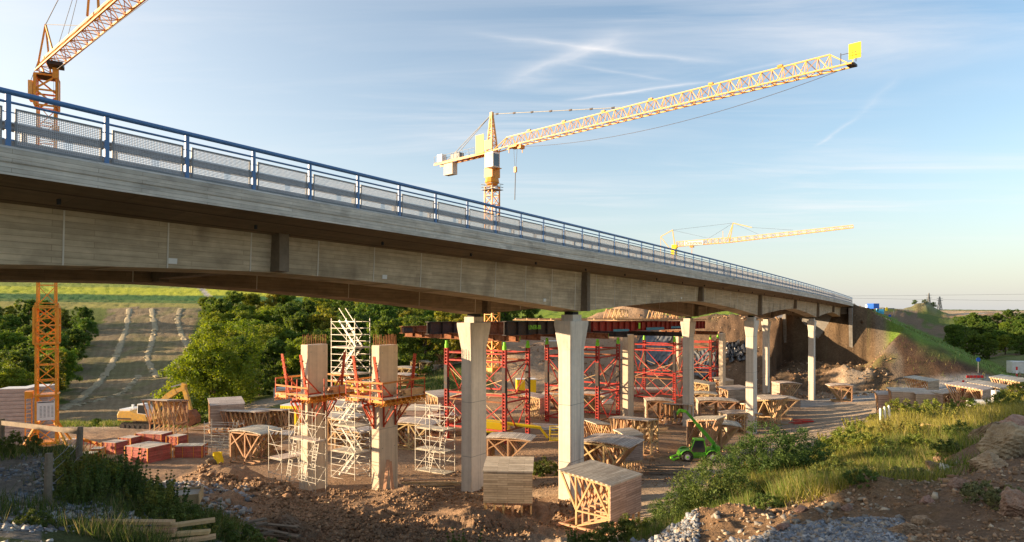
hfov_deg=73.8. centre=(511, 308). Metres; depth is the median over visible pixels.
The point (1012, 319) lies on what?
broadleaf tree
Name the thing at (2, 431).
fence post
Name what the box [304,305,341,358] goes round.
broadleaf tree
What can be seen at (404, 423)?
table formwork
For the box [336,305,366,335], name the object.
broadleaf tree
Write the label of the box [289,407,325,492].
scaffold
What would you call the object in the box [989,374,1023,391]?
haunch formwork
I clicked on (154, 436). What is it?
panel stack
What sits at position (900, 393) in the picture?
box formwork
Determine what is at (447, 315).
broadleaf tree
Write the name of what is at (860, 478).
bush
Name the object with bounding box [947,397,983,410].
bush
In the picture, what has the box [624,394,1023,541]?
grass
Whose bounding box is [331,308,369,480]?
stair tower
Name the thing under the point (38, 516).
bush
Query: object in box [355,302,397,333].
broadleaf tree
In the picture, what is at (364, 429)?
table formwork
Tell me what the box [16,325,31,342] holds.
broadleaf tree
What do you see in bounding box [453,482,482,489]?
timber pile
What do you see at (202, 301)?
broadleaf tree
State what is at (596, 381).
shoring tower
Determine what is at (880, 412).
white stake
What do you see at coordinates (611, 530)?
bush
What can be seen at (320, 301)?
broadleaf tree
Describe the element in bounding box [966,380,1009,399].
haunch formwork
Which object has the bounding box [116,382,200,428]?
excavator
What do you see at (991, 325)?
broadleaf tree
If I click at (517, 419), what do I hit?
timber pile
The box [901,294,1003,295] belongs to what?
power line
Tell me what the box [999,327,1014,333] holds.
broadleaf tree
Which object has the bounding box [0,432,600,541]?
grass
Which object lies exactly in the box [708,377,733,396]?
haunch formwork
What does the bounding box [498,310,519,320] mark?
broadleaf tree
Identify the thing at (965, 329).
broadleaf tree
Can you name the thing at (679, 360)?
concrete pier
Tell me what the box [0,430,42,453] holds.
bush
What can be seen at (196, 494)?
plank box
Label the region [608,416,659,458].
haunch formwork
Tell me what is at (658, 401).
table formwork
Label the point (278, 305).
broadleaf tree
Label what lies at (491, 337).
cross girder
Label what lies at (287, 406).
site container
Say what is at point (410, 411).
box formwork
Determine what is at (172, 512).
bush
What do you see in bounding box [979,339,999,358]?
broadleaf tree
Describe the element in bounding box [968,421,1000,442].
boulder
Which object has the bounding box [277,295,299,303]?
broadleaf tree
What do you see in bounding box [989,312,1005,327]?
broadleaf tree
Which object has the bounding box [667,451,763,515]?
bush
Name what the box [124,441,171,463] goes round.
panel stack
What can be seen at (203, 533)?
timber pile
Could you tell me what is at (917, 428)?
weed
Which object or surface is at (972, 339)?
broadleaf tree
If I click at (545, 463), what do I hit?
bush
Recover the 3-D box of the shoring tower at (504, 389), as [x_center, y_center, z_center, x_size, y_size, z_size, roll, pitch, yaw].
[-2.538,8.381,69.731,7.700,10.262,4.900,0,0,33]
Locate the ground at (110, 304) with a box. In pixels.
[0,282,1023,541]
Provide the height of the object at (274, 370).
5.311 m
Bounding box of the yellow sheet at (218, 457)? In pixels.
[212,452,223,462]
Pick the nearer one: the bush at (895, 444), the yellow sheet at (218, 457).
the bush at (895, 444)
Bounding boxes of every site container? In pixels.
[273,387,292,397]
[280,403,300,425]
[335,380,371,392]
[516,378,535,392]
[544,340,558,354]
[1007,361,1023,372]
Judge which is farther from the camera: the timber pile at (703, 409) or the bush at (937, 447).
the timber pile at (703, 409)
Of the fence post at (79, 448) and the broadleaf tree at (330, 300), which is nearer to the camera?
the fence post at (79, 448)
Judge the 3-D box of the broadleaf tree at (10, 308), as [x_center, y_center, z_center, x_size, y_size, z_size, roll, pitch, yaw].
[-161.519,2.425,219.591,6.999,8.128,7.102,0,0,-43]
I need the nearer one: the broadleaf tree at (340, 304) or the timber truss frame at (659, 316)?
the timber truss frame at (659, 316)
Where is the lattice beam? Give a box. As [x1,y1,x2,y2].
[83,438,100,450]
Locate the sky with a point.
(917, 146)
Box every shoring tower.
[444,340,529,444]
[545,337,619,427]
[634,336,682,402]
[674,334,718,395]
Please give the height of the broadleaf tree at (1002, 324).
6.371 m
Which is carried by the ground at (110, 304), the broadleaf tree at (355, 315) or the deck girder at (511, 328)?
the broadleaf tree at (355, 315)
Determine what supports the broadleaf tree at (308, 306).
on the ground at (110, 304)
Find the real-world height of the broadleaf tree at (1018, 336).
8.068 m
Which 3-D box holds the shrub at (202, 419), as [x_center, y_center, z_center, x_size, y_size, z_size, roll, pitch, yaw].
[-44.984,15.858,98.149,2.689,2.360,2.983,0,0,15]
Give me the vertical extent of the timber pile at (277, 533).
0.495 m
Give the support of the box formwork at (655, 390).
on the ground at (110, 304)
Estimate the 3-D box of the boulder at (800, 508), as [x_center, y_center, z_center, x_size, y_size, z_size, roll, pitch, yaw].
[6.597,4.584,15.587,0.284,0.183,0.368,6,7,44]
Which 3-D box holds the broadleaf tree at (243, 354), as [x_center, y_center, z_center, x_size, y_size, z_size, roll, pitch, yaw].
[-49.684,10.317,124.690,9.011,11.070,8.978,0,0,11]
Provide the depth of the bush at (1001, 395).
45.93 m
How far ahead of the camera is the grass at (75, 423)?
109.37 m
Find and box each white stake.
[879,408,881,419]
[883,406,885,420]
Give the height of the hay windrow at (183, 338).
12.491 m
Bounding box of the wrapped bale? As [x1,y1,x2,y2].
[966,390,999,404]
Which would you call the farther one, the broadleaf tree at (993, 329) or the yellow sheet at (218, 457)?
the broadleaf tree at (993, 329)
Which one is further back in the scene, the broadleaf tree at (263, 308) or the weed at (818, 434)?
the broadleaf tree at (263, 308)
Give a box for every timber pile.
[89,519,176,533]
[127,517,215,541]
[188,427,214,431]
[242,517,273,534]
[250,522,300,537]
[399,400,435,404]
[399,478,459,487]
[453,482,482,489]
[507,416,524,421]
[532,423,558,429]
[634,407,656,412]
[643,465,687,475]
[659,427,670,433]
[665,418,682,424]
[694,407,710,411]
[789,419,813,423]
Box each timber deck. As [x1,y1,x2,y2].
[515,318,587,320]
[582,318,705,319]
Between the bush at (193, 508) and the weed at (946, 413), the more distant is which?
the weed at (946, 413)
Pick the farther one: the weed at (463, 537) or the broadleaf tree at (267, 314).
the broadleaf tree at (267, 314)
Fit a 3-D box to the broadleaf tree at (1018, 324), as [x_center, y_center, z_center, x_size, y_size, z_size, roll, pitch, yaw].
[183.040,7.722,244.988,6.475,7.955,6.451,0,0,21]
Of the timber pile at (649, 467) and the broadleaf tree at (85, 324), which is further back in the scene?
the broadleaf tree at (85, 324)
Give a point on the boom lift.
(493, 424)
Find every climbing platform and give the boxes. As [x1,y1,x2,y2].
[274,352,353,424]
[345,353,426,428]
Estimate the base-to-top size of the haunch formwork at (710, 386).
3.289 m
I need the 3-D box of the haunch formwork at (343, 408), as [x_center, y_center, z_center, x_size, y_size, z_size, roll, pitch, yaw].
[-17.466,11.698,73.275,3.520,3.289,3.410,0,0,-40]
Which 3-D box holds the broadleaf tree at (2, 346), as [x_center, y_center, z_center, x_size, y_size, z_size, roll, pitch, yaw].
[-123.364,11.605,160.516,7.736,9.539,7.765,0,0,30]
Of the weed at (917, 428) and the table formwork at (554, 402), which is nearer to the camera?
the weed at (917, 428)
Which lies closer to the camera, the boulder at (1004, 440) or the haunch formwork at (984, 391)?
the boulder at (1004, 440)
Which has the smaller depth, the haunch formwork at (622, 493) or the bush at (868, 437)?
the bush at (868, 437)
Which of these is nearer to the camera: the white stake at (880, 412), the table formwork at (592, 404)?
the white stake at (880, 412)
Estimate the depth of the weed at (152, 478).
22.07 m
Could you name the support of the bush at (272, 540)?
on the ground at (110, 304)
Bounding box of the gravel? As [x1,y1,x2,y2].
[630,496,907,541]
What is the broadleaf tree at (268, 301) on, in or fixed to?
on the ground at (110, 304)
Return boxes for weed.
[53,447,92,487]
[63,460,109,505]
[84,452,123,498]
[94,445,146,491]
[114,457,151,504]
[116,477,175,516]
[143,467,172,493]
[157,471,189,504]
[180,519,218,541]
[196,498,228,535]
[446,527,482,541]
[565,522,587,541]
[653,498,682,526]
[756,443,795,473]
[817,432,834,440]
[841,417,875,428]
[858,441,890,461]
[879,416,904,433]
[907,419,937,436]
[924,402,960,420]
[945,411,974,422]
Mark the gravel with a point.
(850, 529)
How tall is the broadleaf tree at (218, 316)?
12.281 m
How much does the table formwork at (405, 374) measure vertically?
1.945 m
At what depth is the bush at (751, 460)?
24.20 m
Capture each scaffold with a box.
[204,419,243,456]
[268,421,300,486]
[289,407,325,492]
[415,401,454,474]
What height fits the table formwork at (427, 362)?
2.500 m
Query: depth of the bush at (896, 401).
39.80 m
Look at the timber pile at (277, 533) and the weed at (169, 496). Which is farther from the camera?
the timber pile at (277, 533)
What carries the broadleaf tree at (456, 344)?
on the ground at (110, 304)
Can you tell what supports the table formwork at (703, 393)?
on the ground at (110, 304)
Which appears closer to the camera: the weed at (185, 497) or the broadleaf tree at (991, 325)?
the weed at (185, 497)
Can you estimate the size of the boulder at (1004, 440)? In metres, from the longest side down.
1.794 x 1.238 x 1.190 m
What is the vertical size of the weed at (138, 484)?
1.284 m
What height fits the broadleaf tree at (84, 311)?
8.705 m
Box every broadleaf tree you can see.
[0,304,19,323]
[0,314,21,339]
[0,330,27,350]
[0,340,4,350]
[0,348,48,385]
[0,366,45,387]
[11,342,33,349]
[13,298,39,325]
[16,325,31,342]
[25,346,51,378]
[25,350,68,395]
[27,331,68,362]
[28,299,54,321]
[30,314,61,341]
[39,346,82,384]
[52,308,72,327]
[61,328,88,359]
[68,306,94,326]
[72,317,98,346]
[150,316,267,412]
[195,311,233,343]
[197,296,216,313]
[198,297,232,337]
[215,334,267,376]
[216,328,250,363]
[223,291,244,306]
[226,311,257,324]
[227,304,256,314]
[231,319,272,335]
[242,292,265,310]
[246,323,288,364]
[253,308,284,326]
[254,337,295,380]
[255,305,275,318]
[259,293,285,306]
[266,323,287,334]
[271,301,307,337]
[274,303,284,308]
[276,336,321,380]
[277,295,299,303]
[279,330,310,371]
[283,311,323,338]
[290,299,318,313]
[296,297,317,312]
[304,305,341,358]
[309,297,335,311]
[309,328,350,379]
[323,299,336,308]
[325,310,371,359]
[330,300,354,310]
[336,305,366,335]
[344,332,372,374]
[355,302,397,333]
[363,314,416,372]
[391,308,423,348]
[395,308,404,317]
[396,317,435,352]
[398,315,449,373]
[410,308,428,315]
[420,310,453,321]
[422,311,459,358]
[440,314,489,357]
[454,313,502,359]
[487,312,502,320]
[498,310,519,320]
[516,308,543,320]
[943,324,964,346]
[943,328,963,345]
[952,316,968,326]
[955,326,969,346]
[960,332,987,355]
[963,312,980,329]
[964,330,983,348]
[967,318,982,330]
[969,324,986,341]
[977,315,991,326]
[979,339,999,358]
[981,321,997,334]
[981,332,995,348]
[986,327,998,333]
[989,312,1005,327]
[991,330,1008,348]
[996,334,1015,353]
[998,322,1015,330]
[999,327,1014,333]
[1002,309,1020,323]
[1006,329,1023,354]
[1010,316,1023,328]
[1012,320,1023,331]
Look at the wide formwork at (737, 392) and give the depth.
104.12 m
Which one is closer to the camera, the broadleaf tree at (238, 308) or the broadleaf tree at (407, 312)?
the broadleaf tree at (407, 312)
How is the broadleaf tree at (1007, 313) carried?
on the ground at (110, 304)
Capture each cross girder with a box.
[404,331,520,341]
[497,333,541,339]
[541,332,608,338]
[593,331,626,336]
[620,331,682,336]
[661,330,717,334]
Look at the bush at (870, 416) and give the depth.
44.26 m
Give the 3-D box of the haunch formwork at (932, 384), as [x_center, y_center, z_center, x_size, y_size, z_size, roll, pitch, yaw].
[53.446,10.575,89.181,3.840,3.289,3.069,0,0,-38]
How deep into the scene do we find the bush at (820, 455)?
24.73 m
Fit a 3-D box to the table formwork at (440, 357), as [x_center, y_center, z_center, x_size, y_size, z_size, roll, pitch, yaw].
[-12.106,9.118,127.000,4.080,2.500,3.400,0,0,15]
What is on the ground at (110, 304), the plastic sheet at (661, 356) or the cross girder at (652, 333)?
the plastic sheet at (661, 356)
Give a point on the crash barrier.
(215, 165)
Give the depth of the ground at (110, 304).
100.84 m
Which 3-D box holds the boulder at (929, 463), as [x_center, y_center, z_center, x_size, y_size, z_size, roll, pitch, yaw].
[12.857,4.806,20.525,0.864,0.326,0.559,12,6,-11]
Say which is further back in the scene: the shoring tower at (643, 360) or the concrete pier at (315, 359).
the shoring tower at (643, 360)
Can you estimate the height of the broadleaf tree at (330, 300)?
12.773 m
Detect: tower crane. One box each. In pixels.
[21,0,147,448]
[434,41,860,371]
[660,223,853,258]
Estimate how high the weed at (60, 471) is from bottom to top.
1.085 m
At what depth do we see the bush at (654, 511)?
20.93 m
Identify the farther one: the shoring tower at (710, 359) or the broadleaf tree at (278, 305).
the broadleaf tree at (278, 305)
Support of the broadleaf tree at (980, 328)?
on the ground at (110, 304)
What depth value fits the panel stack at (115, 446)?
59.49 m
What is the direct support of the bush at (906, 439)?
on the ground at (110, 304)
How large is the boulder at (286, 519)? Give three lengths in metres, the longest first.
1.285 x 1.046 x 0.950 m
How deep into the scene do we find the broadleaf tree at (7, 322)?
195.03 m
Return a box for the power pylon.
[937,296,942,309]
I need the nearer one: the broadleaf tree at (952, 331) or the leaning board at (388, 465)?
the leaning board at (388, 465)
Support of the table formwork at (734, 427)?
on the ground at (110, 304)
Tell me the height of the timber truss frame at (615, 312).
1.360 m
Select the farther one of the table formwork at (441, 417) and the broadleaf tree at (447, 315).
the broadleaf tree at (447, 315)
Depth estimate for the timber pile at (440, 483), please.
46.80 m
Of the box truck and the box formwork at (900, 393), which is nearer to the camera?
the box formwork at (900, 393)
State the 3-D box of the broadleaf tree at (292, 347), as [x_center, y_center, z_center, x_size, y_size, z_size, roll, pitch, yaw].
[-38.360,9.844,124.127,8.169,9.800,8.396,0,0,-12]
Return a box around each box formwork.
[406,404,441,433]
[483,456,533,515]
[613,427,643,470]
[634,387,674,397]
[873,390,901,412]
[886,387,930,412]
[913,390,945,407]
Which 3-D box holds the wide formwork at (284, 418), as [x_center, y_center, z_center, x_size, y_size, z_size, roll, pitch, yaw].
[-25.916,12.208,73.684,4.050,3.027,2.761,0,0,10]
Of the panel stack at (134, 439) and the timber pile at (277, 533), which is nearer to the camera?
the timber pile at (277, 533)
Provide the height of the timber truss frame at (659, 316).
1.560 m
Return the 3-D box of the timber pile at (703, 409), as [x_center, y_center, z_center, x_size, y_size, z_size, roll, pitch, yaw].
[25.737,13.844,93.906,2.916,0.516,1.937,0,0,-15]
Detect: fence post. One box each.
[0,418,4,445]
[43,453,52,502]
[76,426,82,460]
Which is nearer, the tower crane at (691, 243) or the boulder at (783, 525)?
the boulder at (783, 525)
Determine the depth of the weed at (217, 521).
18.00 m
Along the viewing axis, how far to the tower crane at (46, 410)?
57.12 m
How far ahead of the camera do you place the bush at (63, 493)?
16.85 m
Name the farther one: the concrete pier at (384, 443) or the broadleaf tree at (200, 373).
the broadleaf tree at (200, 373)
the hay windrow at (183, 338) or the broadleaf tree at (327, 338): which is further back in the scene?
the hay windrow at (183, 338)
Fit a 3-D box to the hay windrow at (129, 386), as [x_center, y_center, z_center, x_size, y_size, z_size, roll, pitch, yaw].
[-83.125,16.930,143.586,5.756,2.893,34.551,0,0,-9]
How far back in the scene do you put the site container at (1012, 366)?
149.05 m
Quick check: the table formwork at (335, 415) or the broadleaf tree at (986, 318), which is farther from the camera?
the broadleaf tree at (986, 318)
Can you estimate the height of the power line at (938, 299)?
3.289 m
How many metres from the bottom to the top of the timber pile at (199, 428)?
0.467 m
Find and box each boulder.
[205,458,217,464]
[278,514,301,533]
[776,522,789,530]
[794,505,808,512]
[840,503,852,511]
[887,523,922,534]
[911,515,934,524]
[919,495,934,503]
[925,460,939,470]
[933,451,946,460]
[947,477,969,488]
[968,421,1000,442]
[968,450,1008,469]
[974,421,1023,459]
[999,414,1023,425]
[999,486,1023,516]
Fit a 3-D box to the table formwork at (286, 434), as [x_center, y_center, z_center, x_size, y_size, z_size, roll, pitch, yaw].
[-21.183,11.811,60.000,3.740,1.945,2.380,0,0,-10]
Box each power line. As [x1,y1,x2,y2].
[864,298,1008,300]
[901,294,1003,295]
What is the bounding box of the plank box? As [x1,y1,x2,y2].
[174,485,203,504]
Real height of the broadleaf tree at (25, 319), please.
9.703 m
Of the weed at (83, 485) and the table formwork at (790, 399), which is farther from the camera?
the table formwork at (790, 399)
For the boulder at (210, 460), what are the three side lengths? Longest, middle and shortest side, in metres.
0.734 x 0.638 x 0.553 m
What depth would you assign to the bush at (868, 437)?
26.87 m
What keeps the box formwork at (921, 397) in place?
on the ground at (110, 304)
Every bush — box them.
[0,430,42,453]
[11,508,55,526]
[52,484,86,503]
[72,452,124,482]
[106,454,134,483]
[124,482,166,504]
[135,494,194,521]
[158,499,204,520]
[215,521,263,541]
[252,533,277,541]
[533,456,558,476]
[578,529,607,541]
[593,513,643,541]
[625,516,655,538]
[647,487,698,527]
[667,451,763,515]
[721,420,814,477]
[748,493,784,509]
[770,426,835,470]
[786,464,832,480]
[812,454,858,473]
[820,427,869,454]
[829,420,875,437]
[842,465,878,488]
[846,431,898,452]
[859,413,878,422]
[867,441,912,457]
[882,398,927,417]
[882,466,930,477]
[898,433,931,452]
[910,398,951,414]
[926,437,963,456]
[941,419,978,438]
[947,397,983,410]
[959,479,1023,510]
[983,390,1022,405]
[1000,381,1023,398]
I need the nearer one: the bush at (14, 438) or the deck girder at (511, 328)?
the bush at (14, 438)
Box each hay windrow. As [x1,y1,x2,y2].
[60,308,132,410]
[70,375,141,406]
[143,308,160,377]
[174,308,188,347]
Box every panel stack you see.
[90,447,105,457]
[101,439,128,454]
[118,435,141,444]
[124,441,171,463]
[135,430,172,442]
[166,434,187,447]
[173,443,207,457]
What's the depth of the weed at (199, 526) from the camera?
16.65 m
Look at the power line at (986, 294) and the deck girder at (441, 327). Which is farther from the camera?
the power line at (986, 294)
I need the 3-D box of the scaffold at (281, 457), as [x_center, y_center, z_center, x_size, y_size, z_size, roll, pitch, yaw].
[-15.326,10.129,47.423,1.854,4.223,2.483,0,0,37]
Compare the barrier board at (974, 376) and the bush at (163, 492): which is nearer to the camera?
the bush at (163, 492)
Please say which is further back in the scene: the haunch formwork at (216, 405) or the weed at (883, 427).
the haunch formwork at (216, 405)
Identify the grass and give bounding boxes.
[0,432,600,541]
[59,311,1022,427]
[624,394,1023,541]
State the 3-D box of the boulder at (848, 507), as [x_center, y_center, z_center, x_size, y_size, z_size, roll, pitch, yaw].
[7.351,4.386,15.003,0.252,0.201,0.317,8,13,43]
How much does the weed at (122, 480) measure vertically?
1.459 m
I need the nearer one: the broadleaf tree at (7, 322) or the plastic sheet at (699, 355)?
the plastic sheet at (699, 355)
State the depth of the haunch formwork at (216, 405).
72.18 m
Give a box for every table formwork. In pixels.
[228,425,282,465]
[254,430,293,455]
[328,411,364,444]
[333,426,371,448]
[398,366,417,378]
[398,372,415,386]
[398,417,442,450]
[410,360,434,374]
[428,411,458,436]
[434,350,457,364]
[486,432,535,456]
[541,392,558,411]
[584,391,609,411]
[584,433,643,470]
[644,397,674,421]
[694,391,717,410]
[695,397,738,415]
[699,420,741,452]
[717,410,762,434]
[757,394,800,419]
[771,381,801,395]
[825,383,852,401]
[930,390,964,410]
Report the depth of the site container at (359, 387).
98.43 m
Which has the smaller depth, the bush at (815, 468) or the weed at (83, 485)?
the weed at (83, 485)
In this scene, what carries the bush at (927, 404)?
on the ground at (110, 304)
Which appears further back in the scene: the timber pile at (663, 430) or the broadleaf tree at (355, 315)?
the broadleaf tree at (355, 315)
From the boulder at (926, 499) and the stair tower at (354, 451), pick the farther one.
the stair tower at (354, 451)
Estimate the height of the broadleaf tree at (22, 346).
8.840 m
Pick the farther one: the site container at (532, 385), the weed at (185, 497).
the site container at (532, 385)
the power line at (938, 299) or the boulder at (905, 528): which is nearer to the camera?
the boulder at (905, 528)
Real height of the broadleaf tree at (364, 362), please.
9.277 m
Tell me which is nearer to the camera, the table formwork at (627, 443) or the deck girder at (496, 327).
the table formwork at (627, 443)
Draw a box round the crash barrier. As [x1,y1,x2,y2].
[2,120,745,276]
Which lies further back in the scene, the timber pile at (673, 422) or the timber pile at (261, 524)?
the timber pile at (673, 422)
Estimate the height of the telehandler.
4.417 m
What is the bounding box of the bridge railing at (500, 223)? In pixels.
[0,87,851,302]
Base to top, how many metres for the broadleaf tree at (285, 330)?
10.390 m
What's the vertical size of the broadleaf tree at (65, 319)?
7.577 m
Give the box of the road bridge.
[0,144,852,500]
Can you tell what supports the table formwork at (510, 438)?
on the ground at (110, 304)
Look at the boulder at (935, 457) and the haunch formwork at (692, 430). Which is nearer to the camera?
the boulder at (935, 457)
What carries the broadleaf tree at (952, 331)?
on the ground at (110, 304)
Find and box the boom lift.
[486,419,558,441]
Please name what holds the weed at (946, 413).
on the ground at (110, 304)
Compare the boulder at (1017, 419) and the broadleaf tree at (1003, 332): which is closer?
the boulder at (1017, 419)
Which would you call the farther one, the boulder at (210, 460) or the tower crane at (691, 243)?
the tower crane at (691, 243)
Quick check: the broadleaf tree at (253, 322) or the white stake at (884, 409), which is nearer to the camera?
the white stake at (884, 409)
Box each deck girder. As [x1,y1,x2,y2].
[399,326,426,332]
[427,321,501,333]
[461,322,503,333]
[502,321,592,335]
[591,321,704,331]
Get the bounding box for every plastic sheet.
[636,330,671,364]
[694,349,717,377]
[726,338,745,361]
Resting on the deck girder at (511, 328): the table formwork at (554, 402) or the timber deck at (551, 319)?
the timber deck at (551, 319)
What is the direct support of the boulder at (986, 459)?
on the ground at (110, 304)
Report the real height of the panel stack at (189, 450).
1.030 m
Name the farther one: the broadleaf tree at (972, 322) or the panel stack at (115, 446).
the broadleaf tree at (972, 322)
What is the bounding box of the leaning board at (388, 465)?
[383,460,393,488]
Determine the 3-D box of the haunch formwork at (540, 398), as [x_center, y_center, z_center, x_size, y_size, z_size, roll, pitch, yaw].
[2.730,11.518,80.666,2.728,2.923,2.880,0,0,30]
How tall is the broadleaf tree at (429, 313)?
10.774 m
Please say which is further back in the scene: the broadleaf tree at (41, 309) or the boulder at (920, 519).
the broadleaf tree at (41, 309)
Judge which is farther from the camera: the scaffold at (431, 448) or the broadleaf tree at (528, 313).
the broadleaf tree at (528, 313)
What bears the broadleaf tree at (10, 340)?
on the ground at (110, 304)
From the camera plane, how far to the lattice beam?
59.86 m
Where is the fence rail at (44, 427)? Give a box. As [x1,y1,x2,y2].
[1,421,82,434]
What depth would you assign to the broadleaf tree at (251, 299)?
238.31 m
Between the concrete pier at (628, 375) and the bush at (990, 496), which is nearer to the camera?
the bush at (990, 496)
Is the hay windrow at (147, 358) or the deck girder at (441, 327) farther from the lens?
the hay windrow at (147, 358)
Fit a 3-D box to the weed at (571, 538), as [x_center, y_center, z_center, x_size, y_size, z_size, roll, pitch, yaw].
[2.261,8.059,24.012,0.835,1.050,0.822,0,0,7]
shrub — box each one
[89,418,101,426]
[197,411,207,424]
[240,372,275,395]
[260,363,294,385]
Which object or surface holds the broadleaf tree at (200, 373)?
on the ground at (110, 304)
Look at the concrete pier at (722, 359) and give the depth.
116.34 m
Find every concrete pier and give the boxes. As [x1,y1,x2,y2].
[301,334,327,489]
[371,333,397,489]
[623,334,633,416]
[675,336,681,394]
[719,333,725,397]
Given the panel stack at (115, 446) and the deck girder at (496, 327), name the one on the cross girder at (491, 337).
the deck girder at (496, 327)
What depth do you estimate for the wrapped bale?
51.85 m
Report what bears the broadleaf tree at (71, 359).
on the ground at (110, 304)
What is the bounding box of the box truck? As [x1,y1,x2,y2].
[865,303,878,310]
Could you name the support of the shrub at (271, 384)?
on the ground at (110, 304)
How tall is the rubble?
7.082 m
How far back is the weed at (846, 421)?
40.01 m
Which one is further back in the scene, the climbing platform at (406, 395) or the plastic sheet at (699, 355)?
the plastic sheet at (699, 355)
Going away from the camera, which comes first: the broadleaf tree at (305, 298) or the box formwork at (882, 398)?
the box formwork at (882, 398)
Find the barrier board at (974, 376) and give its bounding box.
[966,375,983,380]
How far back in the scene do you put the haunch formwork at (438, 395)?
78.39 m
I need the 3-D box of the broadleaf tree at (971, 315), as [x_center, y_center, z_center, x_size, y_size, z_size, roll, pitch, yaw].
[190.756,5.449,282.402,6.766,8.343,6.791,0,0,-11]
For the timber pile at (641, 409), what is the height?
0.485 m
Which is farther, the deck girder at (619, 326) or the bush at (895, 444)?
the deck girder at (619, 326)
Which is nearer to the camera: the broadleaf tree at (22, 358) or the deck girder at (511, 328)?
the deck girder at (511, 328)
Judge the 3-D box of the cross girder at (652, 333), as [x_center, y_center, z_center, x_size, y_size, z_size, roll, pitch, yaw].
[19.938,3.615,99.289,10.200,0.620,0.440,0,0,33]
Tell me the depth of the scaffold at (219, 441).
58.48 m
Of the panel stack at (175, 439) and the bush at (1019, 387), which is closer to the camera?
the bush at (1019, 387)
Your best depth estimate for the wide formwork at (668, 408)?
82.91 m
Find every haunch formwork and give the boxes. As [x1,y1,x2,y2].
[141,399,188,433]
[206,396,244,434]
[329,401,370,432]
[425,389,460,425]
[520,392,549,419]
[556,459,642,534]
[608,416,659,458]
[686,415,726,454]
[694,379,715,400]
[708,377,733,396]
[757,396,788,426]
[903,375,938,389]
[944,381,993,405]
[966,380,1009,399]
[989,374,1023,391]
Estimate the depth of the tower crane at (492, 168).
104.00 m
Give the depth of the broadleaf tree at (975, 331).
222.56 m
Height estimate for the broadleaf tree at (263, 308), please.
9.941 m
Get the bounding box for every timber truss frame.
[603,309,627,317]
[647,310,669,318]
[664,314,682,318]
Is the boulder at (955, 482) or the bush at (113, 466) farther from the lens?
the bush at (113, 466)
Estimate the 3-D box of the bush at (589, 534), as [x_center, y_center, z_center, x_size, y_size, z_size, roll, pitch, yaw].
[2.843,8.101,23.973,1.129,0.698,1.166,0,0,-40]
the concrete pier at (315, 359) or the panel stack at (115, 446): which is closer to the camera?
the concrete pier at (315, 359)
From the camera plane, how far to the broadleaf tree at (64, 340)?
159.40 m
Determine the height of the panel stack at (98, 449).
0.930 m
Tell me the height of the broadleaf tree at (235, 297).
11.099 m
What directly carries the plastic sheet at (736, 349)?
on the ground at (110, 304)
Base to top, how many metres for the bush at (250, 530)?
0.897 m
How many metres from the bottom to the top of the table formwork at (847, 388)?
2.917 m
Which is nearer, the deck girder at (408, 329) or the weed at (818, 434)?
the weed at (818, 434)
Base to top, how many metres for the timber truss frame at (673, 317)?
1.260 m
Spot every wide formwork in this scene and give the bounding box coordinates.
[219,410,270,434]
[248,408,293,430]
[584,418,612,437]
[663,403,692,426]
[715,385,745,404]
[735,403,772,424]
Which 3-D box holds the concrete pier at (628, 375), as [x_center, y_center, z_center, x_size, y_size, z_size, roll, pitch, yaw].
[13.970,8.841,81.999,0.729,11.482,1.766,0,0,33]
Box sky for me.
[0,0,1023,309]
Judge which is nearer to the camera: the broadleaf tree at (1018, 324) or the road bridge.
the road bridge
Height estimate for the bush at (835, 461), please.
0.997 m
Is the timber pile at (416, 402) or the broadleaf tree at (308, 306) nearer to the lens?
the timber pile at (416, 402)
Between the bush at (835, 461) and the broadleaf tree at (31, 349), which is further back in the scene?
the broadleaf tree at (31, 349)
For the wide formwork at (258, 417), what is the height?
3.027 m
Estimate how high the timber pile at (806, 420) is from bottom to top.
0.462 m
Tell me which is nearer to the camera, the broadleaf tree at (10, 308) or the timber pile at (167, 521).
the timber pile at (167, 521)
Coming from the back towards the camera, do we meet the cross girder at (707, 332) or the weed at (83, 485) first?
the cross girder at (707, 332)
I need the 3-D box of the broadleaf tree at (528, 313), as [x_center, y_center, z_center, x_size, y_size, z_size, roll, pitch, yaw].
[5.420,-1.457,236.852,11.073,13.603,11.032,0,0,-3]
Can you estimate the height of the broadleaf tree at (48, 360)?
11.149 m
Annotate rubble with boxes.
[0,453,255,541]
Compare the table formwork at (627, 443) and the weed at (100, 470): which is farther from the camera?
the table formwork at (627, 443)
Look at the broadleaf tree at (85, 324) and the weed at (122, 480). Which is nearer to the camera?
the weed at (122, 480)
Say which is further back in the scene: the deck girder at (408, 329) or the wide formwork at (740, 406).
the wide formwork at (740, 406)
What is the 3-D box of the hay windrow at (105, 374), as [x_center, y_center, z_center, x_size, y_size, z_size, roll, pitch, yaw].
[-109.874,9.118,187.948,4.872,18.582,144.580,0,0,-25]
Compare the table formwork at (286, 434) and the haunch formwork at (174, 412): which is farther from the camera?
the haunch formwork at (174, 412)
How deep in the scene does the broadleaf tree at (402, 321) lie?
137.87 m
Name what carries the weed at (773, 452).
on the ground at (110, 304)
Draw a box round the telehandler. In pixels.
[661,409,719,462]
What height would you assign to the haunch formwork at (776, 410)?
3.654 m
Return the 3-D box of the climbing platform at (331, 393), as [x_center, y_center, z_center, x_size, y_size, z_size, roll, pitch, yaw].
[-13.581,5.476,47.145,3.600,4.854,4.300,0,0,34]
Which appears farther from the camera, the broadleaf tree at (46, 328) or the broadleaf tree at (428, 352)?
the broadleaf tree at (46, 328)
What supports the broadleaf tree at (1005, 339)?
on the ground at (110, 304)

